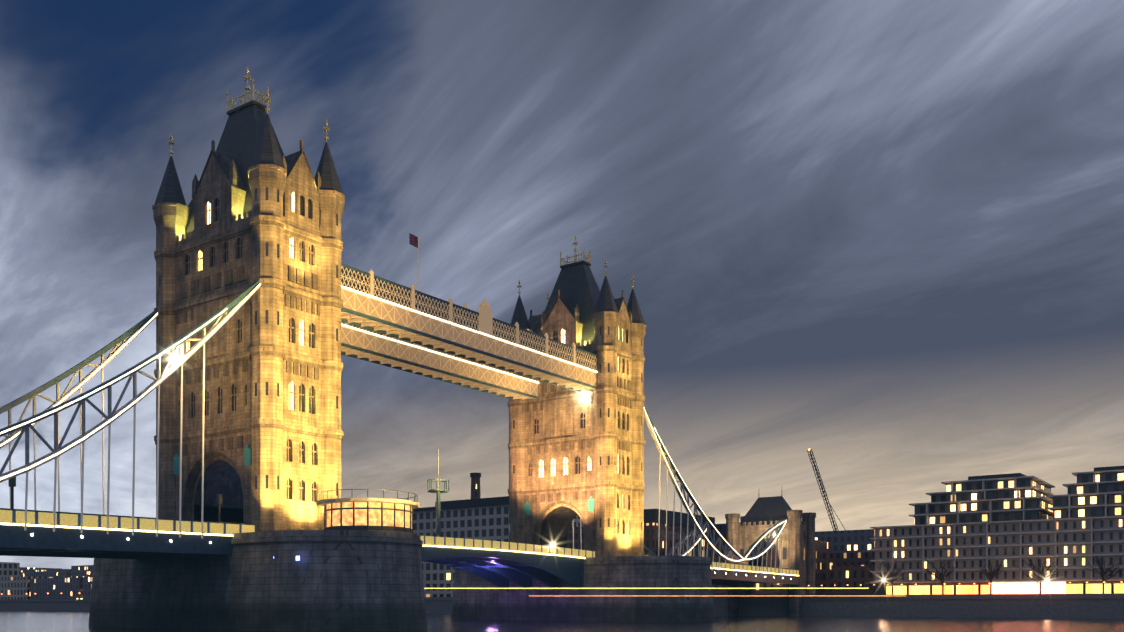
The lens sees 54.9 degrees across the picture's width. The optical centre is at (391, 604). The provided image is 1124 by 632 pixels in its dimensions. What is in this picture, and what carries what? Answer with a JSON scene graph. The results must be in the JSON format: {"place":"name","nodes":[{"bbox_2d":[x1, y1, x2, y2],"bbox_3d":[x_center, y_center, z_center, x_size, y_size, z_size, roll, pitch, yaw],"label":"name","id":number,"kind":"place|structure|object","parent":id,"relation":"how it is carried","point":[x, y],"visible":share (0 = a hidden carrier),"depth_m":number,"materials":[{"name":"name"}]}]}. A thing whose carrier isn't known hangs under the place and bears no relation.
{"place":"outdoors","nodes":[
{"label":"outdoors","id":0,"kind":"place"},
{"bbox_2d":[152,66,344,531],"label":"tower","id":1,"kind":"structure","parent":0,"point":[264,210],"depth_m":132.04,"materials":[{"name":"stone"}]},
{"bbox_2d":[0,611,1123,631],"bbox_3d":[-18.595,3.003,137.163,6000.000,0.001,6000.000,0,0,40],"label":"river thames","id":2,"kind":"structure","parent":0,"point":[44,621],"depth_m":150.43,"materials":[{"name":"grey liquid"}]},
{"bbox_2d":[88,530,426,631],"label":"pier","id":3,"kind":"structure","parent":2,"relation":"on","point":[349,581],"depth_m":120.20,"materials":[{"name":"stone"}]},
{"bbox_2d":[0,508,254,558],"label":"deck span","id":4,"kind":"object","parent":3,"relation":"on","point":[64,539],"visible":0.96,"depth_m":112.09,"materials":[{"name":"blue paint"}]},
{"bbox_2d":[0,280,260,538],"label":"chains","id":5,"kind":"object","parent":4,"relation":"on","point":[17,430],"visible":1,"depth_m":114.88,"materials":[{"name":"white paint"}]},
{"bbox_2d":[316,489,419,533],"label":"pier pavilion","id":6,"kind":"structure","parent":3,"relation":"on","point":[382,514],"depth_m":120.90,"materials":[{"name":"stone"}]},
{"bbox_2d":[451,556,714,621],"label":"pier","id":7,"kind":"structure","parent":2,"relation":"on","point":[641,605],"depth_m":183.49,"materials":[{"name":"stone"}]},
{"bbox_2d":[421,536,594,590],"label":"bascule span","id":8,"kind":"object","parent":7,"relation":"on","point":[500,564],"visible":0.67,"depth_m":177.56,"materials":[{"name":"blue paint"}]},
{"bbox_2d":[645,554,798,584],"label":"deck span","id":9,"kind":"object","parent":7,"relation":"on","point":[730,576],"visible":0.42,"depth_m":244.19,"materials":[{"name":"blue paint"}]},
{"bbox_2d":[725,496,815,615],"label":"abutment","id":10,"kind":"object","parent":2,"relation":"on","point":[760,517],"visible":0.79,"depth_m":271.77,"materials":[{"name":"stone"}]},
{"bbox_2d":[0,593,1123,618],"bbox_3d":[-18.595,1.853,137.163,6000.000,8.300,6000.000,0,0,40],"label":"embankment ground","id":11,"kind":"structure","parent":0,"point":[1108,605],"depth_m":250.34,"materials":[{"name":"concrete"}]},
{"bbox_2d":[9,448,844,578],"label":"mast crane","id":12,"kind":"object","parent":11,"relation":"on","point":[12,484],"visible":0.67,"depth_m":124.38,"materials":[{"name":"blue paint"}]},
{"bbox_2d":[173,355,1047,580],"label":"lamp bulbs","id":13,"kind":"object","parent":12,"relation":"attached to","point":[174,356],"visible":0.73,"depth_m":177.41,"materials":[{"name":"glass"}]},
{"bbox_2d":[0,466,1123,599],"bbox_3d":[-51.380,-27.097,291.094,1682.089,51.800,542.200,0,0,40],"label":"city","id":14,"kind":"structure","parent":11,"relation":"on","point":[1016,533],"depth_m":270.56,"materials":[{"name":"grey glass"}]},
{"bbox_2d":[0,0,1123,568],"label":"sky","id":15,"kind":"structure","parent":0,"point":[883,240],"materials":[{"name":"grey"}]},
{"bbox_2d":[508,235,645,556],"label":"tower","id":16,"kind":"structure","parent":0,"point":[573,454],"depth_m":195.22,"materials":[{"name":"stone"}]},
{"bbox_2d":[341,233,597,399],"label":"walkways","id":17,"kind":"structure","parent":16,"relation":"attached to","point":[391,324],"depth_m":164.68,"materials":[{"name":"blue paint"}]},
{"bbox_2d":[573,406,786,575],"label":"chains","id":18,"kind":"object","parent":16,"relation":"attached to","point":[701,529],"visible":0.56,"depth_m":221.87,"materials":[{"name":"white paint"}]},
{"bbox_2d":[424,588,868,588],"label":"light trails","id":19,"kind":"object","parent":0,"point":[646,588],"visible":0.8,"depth_m":149.61,"materials":[{"name":"orange"}]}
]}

